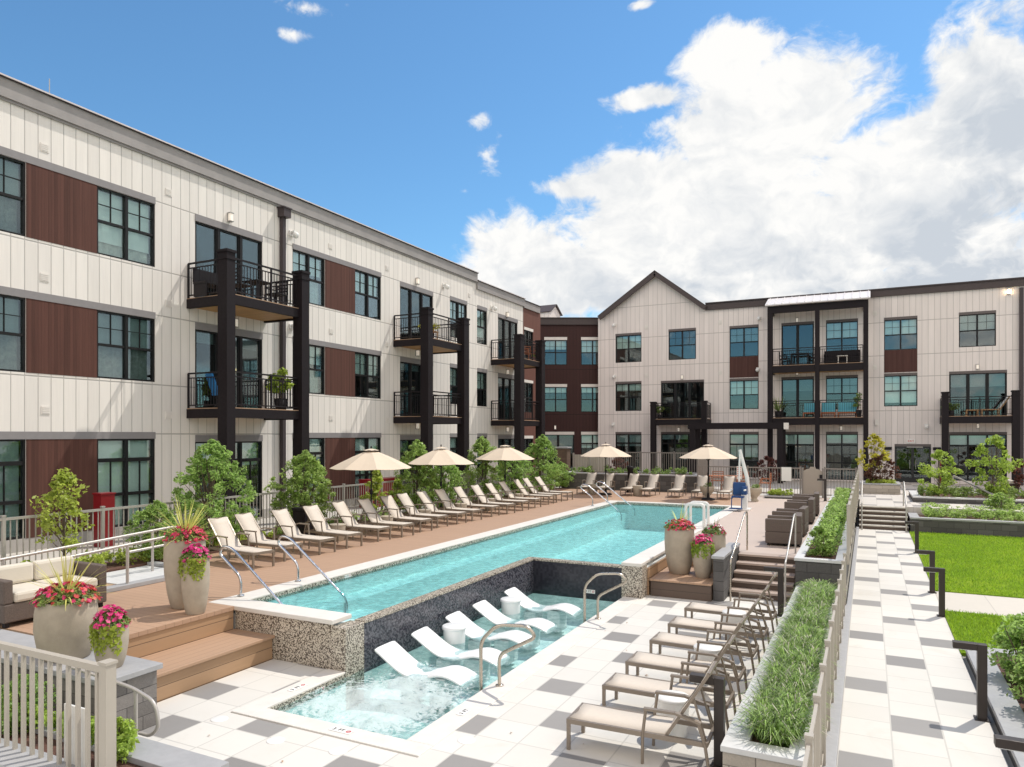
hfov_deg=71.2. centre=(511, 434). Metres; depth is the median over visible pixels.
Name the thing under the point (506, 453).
umbrella
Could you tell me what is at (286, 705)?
waterline tile
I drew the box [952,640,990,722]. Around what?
bollard light
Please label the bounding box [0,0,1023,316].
sky
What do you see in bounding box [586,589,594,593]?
depth marker
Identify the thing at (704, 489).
bowl planter
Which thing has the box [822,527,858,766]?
kerb
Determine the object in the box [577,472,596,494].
sun lounger
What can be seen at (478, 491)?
sun lounger
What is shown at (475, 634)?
pool chaise
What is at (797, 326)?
door
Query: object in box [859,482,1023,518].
court
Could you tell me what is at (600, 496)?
pool handrail
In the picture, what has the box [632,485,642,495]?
drum table
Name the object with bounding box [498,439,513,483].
window
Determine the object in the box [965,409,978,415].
footstool
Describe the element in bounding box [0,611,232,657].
deck fascia
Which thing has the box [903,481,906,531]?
stair handrail
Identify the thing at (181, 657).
step
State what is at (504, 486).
sun lounger
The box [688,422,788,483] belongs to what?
pergola
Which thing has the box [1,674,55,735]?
broad shrub
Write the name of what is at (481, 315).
window
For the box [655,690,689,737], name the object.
drum table
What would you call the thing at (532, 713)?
pavement
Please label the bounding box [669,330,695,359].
window
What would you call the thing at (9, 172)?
window
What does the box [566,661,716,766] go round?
sun lounger
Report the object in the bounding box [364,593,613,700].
spa wall
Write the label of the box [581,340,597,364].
window
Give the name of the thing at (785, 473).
sign
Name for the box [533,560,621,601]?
weir wall
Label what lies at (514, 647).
spa handrail
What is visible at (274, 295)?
patio chair
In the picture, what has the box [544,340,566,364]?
window
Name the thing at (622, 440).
window
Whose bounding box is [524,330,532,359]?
window
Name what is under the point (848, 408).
patio chair
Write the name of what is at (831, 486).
patio
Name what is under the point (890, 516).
stair tread
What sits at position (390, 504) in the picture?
sun lounger
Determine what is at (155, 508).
broad shrub
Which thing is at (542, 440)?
broad shrub
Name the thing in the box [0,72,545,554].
apartment building
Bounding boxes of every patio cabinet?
[92,492,115,546]
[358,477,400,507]
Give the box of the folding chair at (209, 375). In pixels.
[205,373,217,407]
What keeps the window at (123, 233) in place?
in the apartment building at (118, 340)
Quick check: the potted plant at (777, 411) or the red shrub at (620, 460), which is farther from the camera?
the potted plant at (777, 411)
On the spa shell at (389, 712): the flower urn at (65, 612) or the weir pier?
the weir pier
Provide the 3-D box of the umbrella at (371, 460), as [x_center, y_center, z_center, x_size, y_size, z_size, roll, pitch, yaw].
[-4.037,1.495,20.498,2.162,2.370,2.162,0,0,-41]
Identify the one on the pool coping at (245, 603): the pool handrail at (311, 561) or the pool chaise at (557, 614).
the pool handrail at (311, 561)
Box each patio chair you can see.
[235,267,252,297]
[264,281,287,304]
[525,346,533,359]
[711,471,722,489]
[759,473,771,490]
[779,352,787,364]
[803,403,813,417]
[821,403,835,416]
[838,402,856,416]
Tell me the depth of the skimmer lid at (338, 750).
7.68 m
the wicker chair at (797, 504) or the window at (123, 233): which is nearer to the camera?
the window at (123, 233)
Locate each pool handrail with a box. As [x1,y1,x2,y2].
[219,545,282,603]
[277,535,347,612]
[580,484,621,520]
[595,481,634,515]
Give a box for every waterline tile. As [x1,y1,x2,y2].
[252,502,727,601]
[270,674,345,711]
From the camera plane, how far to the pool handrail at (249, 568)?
11.86 m
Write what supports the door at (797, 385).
in the apartment building at (929, 353)
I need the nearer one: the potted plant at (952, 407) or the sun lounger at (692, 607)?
the sun lounger at (692, 607)
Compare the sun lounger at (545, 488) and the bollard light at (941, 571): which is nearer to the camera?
the bollard light at (941, 571)
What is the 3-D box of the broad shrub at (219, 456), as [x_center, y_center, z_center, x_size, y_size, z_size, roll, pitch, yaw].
[-7.060,1.398,16.602,2.019,2.668,1.955,0,0,-6]
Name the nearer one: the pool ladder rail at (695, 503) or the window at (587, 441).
the pool ladder rail at (695, 503)
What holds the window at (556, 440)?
in the corner block
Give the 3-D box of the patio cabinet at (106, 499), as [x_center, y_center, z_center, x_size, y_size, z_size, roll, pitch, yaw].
[-9.901,2.050,17.358,0.340,1.300,0.390,0,0,26]
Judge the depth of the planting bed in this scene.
14.92 m
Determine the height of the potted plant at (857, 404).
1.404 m
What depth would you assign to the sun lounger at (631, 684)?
8.69 m
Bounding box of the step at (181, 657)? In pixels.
[141,629,274,677]
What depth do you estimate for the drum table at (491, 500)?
25.32 m
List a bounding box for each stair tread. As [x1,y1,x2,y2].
[729,552,794,596]
[859,505,908,527]
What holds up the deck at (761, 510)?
on the patio
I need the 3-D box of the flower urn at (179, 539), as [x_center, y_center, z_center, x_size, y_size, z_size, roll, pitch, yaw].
[-5.055,1.764,11.093,1.462,1.832,1.335,0,0,26]
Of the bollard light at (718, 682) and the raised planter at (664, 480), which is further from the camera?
the raised planter at (664, 480)
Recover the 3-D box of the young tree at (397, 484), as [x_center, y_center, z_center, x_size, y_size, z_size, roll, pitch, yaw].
[-3.853,2.067,23.376,0.884,1.302,0.691,0,0,2]
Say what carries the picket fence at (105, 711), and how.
on the pavement
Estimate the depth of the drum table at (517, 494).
27.37 m
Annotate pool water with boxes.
[265,504,719,618]
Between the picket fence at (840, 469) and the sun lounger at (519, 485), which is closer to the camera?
the sun lounger at (519, 485)
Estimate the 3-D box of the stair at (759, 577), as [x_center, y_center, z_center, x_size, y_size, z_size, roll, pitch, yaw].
[5.474,3.112,15.481,1.240,0.775,1.495,0,0,26]
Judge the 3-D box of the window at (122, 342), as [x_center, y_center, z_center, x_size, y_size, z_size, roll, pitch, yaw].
[-10.293,-2.315,18.938,0.280,1.730,1.650,0,0,26]
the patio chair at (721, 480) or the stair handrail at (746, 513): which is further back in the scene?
the patio chair at (721, 480)
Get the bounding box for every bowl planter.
[700,482,714,497]
[750,484,761,501]
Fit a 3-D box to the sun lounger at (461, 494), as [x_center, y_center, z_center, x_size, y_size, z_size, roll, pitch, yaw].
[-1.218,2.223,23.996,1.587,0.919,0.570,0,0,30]
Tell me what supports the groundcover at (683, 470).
on the raised planter at (664, 480)
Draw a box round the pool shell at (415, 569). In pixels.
[233,505,723,628]
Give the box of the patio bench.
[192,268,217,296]
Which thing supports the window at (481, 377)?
in the apartment building at (118, 340)
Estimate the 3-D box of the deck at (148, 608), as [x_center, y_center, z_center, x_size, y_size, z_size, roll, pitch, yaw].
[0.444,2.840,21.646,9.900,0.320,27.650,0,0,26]
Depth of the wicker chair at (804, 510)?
19.00 m
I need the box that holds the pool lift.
[729,449,751,510]
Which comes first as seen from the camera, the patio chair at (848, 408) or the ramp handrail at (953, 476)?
the ramp handrail at (953, 476)
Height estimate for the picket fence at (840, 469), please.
1.335 m
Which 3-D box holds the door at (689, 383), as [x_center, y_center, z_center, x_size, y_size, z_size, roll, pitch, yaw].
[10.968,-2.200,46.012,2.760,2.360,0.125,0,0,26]
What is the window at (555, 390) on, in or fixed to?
in the corner block
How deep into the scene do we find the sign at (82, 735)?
6.51 m
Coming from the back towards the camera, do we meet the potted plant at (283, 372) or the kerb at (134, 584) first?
the potted plant at (283, 372)
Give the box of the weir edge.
[355,557,621,622]
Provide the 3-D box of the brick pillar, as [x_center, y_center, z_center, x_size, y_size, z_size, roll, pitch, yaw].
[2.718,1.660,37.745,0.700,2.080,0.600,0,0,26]
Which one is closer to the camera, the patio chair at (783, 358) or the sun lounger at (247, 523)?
the sun lounger at (247, 523)
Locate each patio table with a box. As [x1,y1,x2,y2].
[242,279,272,300]
[709,475,744,482]
[790,353,808,364]
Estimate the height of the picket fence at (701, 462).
1.595 m
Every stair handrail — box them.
[71,666,159,736]
[730,511,747,600]
[784,513,795,606]
[861,480,862,529]
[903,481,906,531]
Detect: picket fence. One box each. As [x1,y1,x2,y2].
[0,466,546,564]
[0,641,117,766]
[609,451,707,474]
[697,465,800,493]
[802,553,846,766]
[824,467,856,495]
[846,469,858,564]
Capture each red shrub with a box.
[608,457,627,470]
[752,456,779,482]
[863,454,900,482]
[1011,461,1023,487]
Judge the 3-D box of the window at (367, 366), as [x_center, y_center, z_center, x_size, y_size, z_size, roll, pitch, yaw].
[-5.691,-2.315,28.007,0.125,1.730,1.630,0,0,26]
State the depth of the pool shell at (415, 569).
21.89 m
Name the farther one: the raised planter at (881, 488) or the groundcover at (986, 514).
the raised planter at (881, 488)
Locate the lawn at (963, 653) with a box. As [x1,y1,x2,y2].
[909,532,1023,655]
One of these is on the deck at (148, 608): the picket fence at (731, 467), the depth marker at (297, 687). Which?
the picket fence at (731, 467)
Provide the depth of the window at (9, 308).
16.52 m
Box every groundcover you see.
[1,691,139,763]
[20,529,272,565]
[272,482,558,534]
[572,465,691,474]
[767,487,793,495]
[865,478,896,483]
[917,484,1023,498]
[920,502,1023,520]
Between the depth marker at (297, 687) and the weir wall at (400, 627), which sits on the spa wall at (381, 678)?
the weir wall at (400, 627)
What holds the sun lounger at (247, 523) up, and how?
on the deck at (148, 608)
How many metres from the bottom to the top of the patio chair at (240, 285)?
0.900 m
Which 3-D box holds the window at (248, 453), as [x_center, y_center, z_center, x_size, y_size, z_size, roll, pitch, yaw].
[-8.727,1.420,21.973,0.181,2.440,2.580,0,0,26]
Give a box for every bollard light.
[689,672,724,766]
[764,566,783,616]
[817,479,826,500]
[905,521,918,552]
[916,550,936,593]
[923,566,944,616]
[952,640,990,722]
[994,734,1023,752]
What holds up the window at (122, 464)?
in the apartment building at (118, 340)
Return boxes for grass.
[726,577,847,749]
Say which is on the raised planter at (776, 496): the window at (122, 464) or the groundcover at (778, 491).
the groundcover at (778, 491)
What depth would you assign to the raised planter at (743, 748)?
7.02 m
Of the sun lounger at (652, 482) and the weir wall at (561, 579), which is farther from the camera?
the sun lounger at (652, 482)
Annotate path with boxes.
[935,591,1023,616]
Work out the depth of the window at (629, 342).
47.63 m
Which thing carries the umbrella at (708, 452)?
on the deck at (148, 608)
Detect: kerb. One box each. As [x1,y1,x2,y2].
[107,561,164,592]
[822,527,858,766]
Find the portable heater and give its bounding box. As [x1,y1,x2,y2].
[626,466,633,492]
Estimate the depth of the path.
14.43 m
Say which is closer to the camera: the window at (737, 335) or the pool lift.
the pool lift
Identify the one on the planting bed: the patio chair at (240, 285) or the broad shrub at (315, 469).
the broad shrub at (315, 469)
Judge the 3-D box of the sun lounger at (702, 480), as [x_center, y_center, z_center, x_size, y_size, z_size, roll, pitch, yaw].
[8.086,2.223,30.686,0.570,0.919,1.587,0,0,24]
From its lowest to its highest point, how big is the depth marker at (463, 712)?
0.007 m
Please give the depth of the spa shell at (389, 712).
10.14 m
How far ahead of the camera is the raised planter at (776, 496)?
30.15 m
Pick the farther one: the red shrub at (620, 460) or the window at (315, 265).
the red shrub at (620, 460)
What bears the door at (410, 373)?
in the apartment building at (118, 340)
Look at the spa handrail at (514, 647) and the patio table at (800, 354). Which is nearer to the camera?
the spa handrail at (514, 647)
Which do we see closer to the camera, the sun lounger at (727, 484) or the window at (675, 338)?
the sun lounger at (727, 484)
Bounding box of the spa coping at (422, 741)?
[231,597,638,757]
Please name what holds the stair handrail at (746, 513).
on the pavement
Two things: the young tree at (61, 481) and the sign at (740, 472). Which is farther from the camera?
the sign at (740, 472)
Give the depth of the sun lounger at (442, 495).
22.98 m
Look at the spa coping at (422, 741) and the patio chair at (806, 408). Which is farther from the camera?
the patio chair at (806, 408)
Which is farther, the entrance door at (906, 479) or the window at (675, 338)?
the window at (675, 338)
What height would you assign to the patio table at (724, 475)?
0.740 m
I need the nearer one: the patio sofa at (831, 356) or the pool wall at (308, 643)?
the pool wall at (308, 643)
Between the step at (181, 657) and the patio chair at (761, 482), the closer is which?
the step at (181, 657)
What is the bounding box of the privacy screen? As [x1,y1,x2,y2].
[573,453,607,471]
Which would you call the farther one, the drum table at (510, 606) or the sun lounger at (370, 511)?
the sun lounger at (370, 511)
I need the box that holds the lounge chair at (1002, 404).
[981,395,1009,415]
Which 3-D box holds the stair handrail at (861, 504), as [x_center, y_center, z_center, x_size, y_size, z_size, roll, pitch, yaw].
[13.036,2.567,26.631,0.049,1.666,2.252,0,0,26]
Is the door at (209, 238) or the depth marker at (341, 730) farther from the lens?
the door at (209, 238)
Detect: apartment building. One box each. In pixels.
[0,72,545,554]
[597,270,1023,485]
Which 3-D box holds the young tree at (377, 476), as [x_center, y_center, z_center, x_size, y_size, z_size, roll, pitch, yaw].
[-4.291,1.863,22.481,0.768,1.736,0.983,0,0,26]
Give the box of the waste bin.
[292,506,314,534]
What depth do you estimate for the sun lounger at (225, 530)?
15.02 m
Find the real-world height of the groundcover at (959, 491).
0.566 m
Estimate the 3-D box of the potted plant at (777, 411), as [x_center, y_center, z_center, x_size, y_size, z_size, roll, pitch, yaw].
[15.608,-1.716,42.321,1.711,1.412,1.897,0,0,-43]
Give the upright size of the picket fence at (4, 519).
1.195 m
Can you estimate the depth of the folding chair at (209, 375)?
20.34 m
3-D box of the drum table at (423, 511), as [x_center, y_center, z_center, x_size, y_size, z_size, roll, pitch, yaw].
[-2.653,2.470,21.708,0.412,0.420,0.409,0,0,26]
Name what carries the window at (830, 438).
in the apartment building at (929, 353)
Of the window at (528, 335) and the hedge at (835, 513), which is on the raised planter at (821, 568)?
the hedge at (835, 513)
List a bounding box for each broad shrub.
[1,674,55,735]
[122,500,179,560]
[168,438,259,547]
[262,450,335,518]
[393,439,443,506]
[421,465,466,503]
[463,435,507,494]
[495,447,535,493]
[519,434,563,486]
[551,462,575,487]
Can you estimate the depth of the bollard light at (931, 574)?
15.39 m
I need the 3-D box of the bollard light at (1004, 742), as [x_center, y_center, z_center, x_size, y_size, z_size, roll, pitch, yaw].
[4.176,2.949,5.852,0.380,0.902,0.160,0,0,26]
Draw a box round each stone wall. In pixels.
[0,629,162,731]
[711,542,739,600]
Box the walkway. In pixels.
[836,529,1008,766]
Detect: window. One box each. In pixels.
[0,154,24,236]
[0,294,24,371]
[0,439,24,540]
[97,186,154,266]
[97,310,154,381]
[97,439,154,526]
[195,441,261,519]
[293,249,324,306]
[309,344,324,394]
[309,438,324,502]
[355,269,380,319]
[355,352,380,398]
[355,437,380,497]
[400,440,420,490]
[450,300,466,337]
[450,367,456,403]
[450,437,456,480]
[477,309,486,344]
[477,372,486,406]
[477,437,486,482]
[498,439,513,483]
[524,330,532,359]
[524,382,532,412]
[524,438,532,466]
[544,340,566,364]
[545,387,566,411]
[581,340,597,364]
[581,387,597,411]
[581,435,597,454]
[616,335,640,362]
[616,383,640,410]
[616,434,640,470]
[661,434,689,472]
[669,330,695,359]
[730,327,758,356]
[730,380,758,408]
[730,434,758,476]
[786,434,813,478]
[826,321,857,349]
[826,377,857,401]
[826,434,857,479]
[884,318,916,350]
[884,375,916,405]
[949,435,1006,480]
[959,313,995,346]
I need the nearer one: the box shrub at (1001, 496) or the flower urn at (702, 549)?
the flower urn at (702, 549)
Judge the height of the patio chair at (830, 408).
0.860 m
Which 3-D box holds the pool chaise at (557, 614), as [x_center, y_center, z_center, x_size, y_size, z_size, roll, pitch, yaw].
[0.628,3.518,14.377,1.512,0.714,0.513,0,0,26]
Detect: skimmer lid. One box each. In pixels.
[210,715,227,721]
[266,736,284,743]
[329,747,347,754]
[458,736,475,743]
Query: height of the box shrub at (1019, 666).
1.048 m
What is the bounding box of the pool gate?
[801,467,823,497]
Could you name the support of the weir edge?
attached to the pool wall at (308, 643)
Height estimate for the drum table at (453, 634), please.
0.755 m
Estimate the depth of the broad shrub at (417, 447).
24.40 m
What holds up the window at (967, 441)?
in the apartment building at (929, 353)
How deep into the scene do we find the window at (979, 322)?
38.90 m
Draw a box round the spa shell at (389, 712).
[285,613,588,739]
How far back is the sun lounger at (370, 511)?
19.39 m
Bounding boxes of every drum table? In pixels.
[329,523,345,541]
[380,515,392,531]
[418,509,430,523]
[442,622,466,665]
[455,503,466,516]
[485,498,495,510]
[500,596,520,629]
[513,493,523,504]
[588,484,597,493]
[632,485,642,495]
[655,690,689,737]
[693,643,721,673]
[722,609,746,640]
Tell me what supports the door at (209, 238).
in the apartment building at (118, 340)
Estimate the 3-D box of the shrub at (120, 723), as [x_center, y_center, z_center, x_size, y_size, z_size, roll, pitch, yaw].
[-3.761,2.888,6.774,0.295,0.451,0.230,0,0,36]
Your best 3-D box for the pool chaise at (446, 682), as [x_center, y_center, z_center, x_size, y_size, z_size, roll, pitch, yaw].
[-1.248,3.518,10.474,1.512,0.714,0.513,0,0,26]
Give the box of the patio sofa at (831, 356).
[824,350,859,363]
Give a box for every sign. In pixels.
[64,703,84,766]
[737,466,741,478]
[781,467,790,480]
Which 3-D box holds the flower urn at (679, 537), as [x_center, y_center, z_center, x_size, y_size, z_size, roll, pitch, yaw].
[3.736,2.232,15.754,0.977,1.616,0.844,0,0,-5]
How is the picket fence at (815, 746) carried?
on the kerb at (832, 742)
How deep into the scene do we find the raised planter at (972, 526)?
24.34 m
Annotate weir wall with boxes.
[364,561,532,672]
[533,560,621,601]
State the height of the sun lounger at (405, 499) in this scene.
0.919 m
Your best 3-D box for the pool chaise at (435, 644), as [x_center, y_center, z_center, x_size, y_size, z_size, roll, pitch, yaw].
[-0.819,3.518,11.337,1.512,0.714,0.513,0,0,24]
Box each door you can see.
[195,221,261,299]
[195,329,261,408]
[400,286,432,338]
[400,361,420,415]
[498,317,516,358]
[498,377,513,419]
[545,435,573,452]
[661,382,703,418]
[781,324,813,364]
[781,379,813,417]
[895,446,930,482]
[949,372,1006,415]
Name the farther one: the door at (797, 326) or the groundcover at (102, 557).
the door at (797, 326)
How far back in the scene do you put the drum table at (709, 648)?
9.84 m
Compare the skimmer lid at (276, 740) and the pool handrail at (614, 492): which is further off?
the pool handrail at (614, 492)
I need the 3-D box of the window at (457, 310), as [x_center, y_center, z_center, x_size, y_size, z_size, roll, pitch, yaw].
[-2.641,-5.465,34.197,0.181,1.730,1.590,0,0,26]
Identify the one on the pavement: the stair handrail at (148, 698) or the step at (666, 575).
the stair handrail at (148, 698)
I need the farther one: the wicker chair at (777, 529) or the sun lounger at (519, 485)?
the sun lounger at (519, 485)
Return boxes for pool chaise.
[374,641,478,708]
[411,626,509,686]
[445,611,535,664]
[472,600,557,649]
[504,587,582,631]
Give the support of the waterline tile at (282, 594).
attached to the pool shell at (415, 569)
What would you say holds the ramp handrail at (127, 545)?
on the kerb at (134, 584)
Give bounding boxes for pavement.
[138,594,787,766]
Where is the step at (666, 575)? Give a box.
[649,566,712,585]
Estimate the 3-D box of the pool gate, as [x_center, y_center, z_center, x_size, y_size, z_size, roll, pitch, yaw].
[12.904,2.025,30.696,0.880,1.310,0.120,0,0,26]
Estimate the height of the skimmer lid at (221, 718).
0.006 m
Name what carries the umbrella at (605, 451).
on the deck at (148, 608)
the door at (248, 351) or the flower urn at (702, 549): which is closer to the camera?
the flower urn at (702, 549)
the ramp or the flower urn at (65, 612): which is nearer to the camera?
the flower urn at (65, 612)
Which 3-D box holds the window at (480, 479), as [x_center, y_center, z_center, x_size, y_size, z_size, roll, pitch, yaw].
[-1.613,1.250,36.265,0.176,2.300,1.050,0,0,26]
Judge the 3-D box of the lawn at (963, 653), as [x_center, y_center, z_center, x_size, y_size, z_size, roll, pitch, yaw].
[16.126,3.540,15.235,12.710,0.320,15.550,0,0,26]
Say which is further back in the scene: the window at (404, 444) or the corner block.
the corner block
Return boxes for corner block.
[540,304,597,477]
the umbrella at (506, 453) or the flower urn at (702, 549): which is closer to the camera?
the flower urn at (702, 549)
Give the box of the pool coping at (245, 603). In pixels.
[209,500,740,624]
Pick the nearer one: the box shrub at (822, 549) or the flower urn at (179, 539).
the flower urn at (179, 539)
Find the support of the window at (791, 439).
in the apartment building at (929, 353)
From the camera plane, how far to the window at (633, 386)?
47.62 m
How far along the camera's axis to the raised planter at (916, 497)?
28.18 m
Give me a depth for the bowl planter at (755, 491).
28.79 m
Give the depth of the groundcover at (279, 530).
24.10 m
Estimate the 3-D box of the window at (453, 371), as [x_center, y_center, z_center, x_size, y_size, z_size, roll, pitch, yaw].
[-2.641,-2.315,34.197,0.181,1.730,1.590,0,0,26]
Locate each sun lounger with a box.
[207,517,274,569]
[234,512,302,561]
[271,509,335,554]
[302,505,362,548]
[331,501,390,541]
[357,499,413,537]
[380,495,432,531]
[396,493,447,527]
[416,491,466,524]
[434,489,481,520]
[453,486,499,516]
[470,485,514,513]
[485,483,528,510]
[498,481,540,507]
[512,479,553,504]
[522,478,561,502]
[534,476,572,500]
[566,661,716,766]
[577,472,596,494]
[593,473,614,494]
[602,634,735,730]
[620,473,639,495]
[625,615,747,703]
[639,474,659,496]
[649,598,759,675]
[667,475,685,497]
[668,585,769,652]
[684,572,777,632]
[691,475,707,498]
[717,476,734,499]
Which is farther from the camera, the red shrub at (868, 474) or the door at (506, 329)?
the door at (506, 329)
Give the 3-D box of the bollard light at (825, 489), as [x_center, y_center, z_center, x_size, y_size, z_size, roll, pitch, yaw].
[12.598,2.229,29.027,0.380,0.902,0.160,0,0,26]
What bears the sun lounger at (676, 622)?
on the pavement
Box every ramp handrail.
[0,526,176,570]
[69,535,165,583]
[952,475,1003,503]
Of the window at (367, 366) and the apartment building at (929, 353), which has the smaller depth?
the window at (367, 366)
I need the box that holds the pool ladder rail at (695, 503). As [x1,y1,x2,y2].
[684,501,709,527]
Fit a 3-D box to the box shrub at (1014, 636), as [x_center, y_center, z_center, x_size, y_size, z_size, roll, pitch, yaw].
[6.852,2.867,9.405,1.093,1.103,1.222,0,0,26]
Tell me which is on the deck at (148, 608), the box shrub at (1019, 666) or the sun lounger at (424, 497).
the sun lounger at (424, 497)
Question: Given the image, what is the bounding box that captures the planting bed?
[105,488,568,571]
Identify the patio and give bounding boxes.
[0,478,860,565]
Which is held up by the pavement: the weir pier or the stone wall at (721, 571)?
the stone wall at (721, 571)
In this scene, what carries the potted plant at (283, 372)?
on the apartment building at (118, 340)
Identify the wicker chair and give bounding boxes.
[765,512,802,546]
[772,506,808,534]
[784,497,814,523]
[792,492,819,515]
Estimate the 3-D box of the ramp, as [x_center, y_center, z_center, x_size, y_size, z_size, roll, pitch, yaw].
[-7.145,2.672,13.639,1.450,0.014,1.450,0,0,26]
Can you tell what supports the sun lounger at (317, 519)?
on the deck at (148, 608)
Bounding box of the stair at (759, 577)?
[729,556,794,601]
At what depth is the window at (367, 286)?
27.96 m
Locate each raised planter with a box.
[0,712,228,766]
[562,470,696,492]
[720,586,834,766]
[764,494,793,498]
[794,494,854,587]
[860,481,900,494]
[908,490,1023,505]
[908,512,1023,536]
[965,648,1023,766]
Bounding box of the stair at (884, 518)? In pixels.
[859,507,908,530]
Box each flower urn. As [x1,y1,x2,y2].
[18,545,116,662]
[87,604,130,667]
[138,497,231,608]
[177,543,211,614]
[662,505,695,574]
[689,534,714,577]
[700,518,726,571]
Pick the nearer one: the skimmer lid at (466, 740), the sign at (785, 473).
the skimmer lid at (466, 740)
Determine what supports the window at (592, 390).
in the corner block
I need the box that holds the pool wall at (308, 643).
[235,564,646,668]
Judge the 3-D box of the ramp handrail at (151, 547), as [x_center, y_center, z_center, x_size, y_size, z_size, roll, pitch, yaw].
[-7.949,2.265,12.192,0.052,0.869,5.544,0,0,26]
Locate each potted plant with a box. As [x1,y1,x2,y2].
[264,367,294,409]
[656,406,663,418]
[773,395,788,417]
[852,393,862,416]
[949,403,959,415]
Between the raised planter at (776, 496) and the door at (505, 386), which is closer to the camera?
the raised planter at (776, 496)
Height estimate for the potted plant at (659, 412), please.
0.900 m
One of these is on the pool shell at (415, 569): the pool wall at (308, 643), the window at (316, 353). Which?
the pool wall at (308, 643)
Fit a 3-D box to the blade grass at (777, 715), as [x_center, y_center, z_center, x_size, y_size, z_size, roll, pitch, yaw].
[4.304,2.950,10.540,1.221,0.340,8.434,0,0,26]
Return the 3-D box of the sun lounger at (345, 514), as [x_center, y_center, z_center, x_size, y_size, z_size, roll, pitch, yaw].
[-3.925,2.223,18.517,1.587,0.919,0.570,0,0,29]
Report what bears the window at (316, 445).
in the apartment building at (118, 340)
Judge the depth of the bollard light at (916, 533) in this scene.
20.57 m
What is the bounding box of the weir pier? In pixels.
[332,620,363,710]
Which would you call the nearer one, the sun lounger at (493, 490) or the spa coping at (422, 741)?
the spa coping at (422, 741)
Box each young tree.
[29,467,94,555]
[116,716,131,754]
[359,470,387,510]
[388,479,404,509]
[855,433,890,479]
[916,449,963,496]
[964,434,1023,493]
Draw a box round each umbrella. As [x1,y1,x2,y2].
[329,446,410,529]
[408,445,473,515]
[476,443,533,502]
[581,442,630,494]
[679,443,736,500]
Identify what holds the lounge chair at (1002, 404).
on the apartment building at (929, 353)
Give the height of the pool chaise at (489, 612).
0.714 m
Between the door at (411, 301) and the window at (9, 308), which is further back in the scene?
the door at (411, 301)
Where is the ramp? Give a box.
[107,565,163,584]
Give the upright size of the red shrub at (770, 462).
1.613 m
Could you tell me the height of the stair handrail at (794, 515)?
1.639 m
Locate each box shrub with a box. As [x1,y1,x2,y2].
[805,526,837,556]
[983,492,1023,509]
[988,612,1023,684]
[1006,651,1023,700]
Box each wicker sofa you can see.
[0,556,106,628]
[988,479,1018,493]
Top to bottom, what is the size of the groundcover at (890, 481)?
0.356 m
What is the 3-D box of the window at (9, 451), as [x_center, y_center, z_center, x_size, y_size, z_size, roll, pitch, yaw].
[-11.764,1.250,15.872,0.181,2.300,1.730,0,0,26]
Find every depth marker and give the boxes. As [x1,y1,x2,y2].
[287,683,308,691]
[315,686,324,694]
[328,726,353,734]
[456,709,470,715]
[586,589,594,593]
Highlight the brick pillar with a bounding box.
[555,447,571,480]
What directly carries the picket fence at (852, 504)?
on the raised planter at (821, 568)
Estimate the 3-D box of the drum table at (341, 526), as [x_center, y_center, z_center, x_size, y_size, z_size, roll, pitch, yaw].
[-4.427,2.470,18.145,0.412,0.420,0.409,0,0,26]
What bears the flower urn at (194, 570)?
on the deck at (148, 608)
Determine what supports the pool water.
in the pool shell at (415, 569)
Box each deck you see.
[0,488,759,638]
[694,495,828,554]
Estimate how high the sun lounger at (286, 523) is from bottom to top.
0.919 m
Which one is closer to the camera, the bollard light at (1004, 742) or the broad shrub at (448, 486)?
the bollard light at (1004, 742)
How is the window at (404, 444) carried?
in the apartment building at (118, 340)
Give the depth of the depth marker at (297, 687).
9.58 m
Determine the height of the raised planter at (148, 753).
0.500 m
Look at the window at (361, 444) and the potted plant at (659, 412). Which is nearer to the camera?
the window at (361, 444)
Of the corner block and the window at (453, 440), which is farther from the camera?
the corner block
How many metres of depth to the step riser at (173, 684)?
9.87 m
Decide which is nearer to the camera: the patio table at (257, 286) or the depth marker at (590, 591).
the depth marker at (590, 591)
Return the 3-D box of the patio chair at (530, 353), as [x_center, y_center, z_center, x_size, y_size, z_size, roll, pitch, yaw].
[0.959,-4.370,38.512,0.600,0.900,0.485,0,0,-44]
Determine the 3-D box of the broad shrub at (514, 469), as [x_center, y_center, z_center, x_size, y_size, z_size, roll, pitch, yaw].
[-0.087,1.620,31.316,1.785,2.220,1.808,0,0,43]
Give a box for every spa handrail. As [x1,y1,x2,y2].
[479,623,535,691]
[583,572,626,622]
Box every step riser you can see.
[157,639,271,702]
[647,552,739,594]
[651,581,712,601]
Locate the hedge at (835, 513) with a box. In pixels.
[812,487,850,546]
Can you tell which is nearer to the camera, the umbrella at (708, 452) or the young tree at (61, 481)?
the young tree at (61, 481)
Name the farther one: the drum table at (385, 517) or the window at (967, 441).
the window at (967, 441)

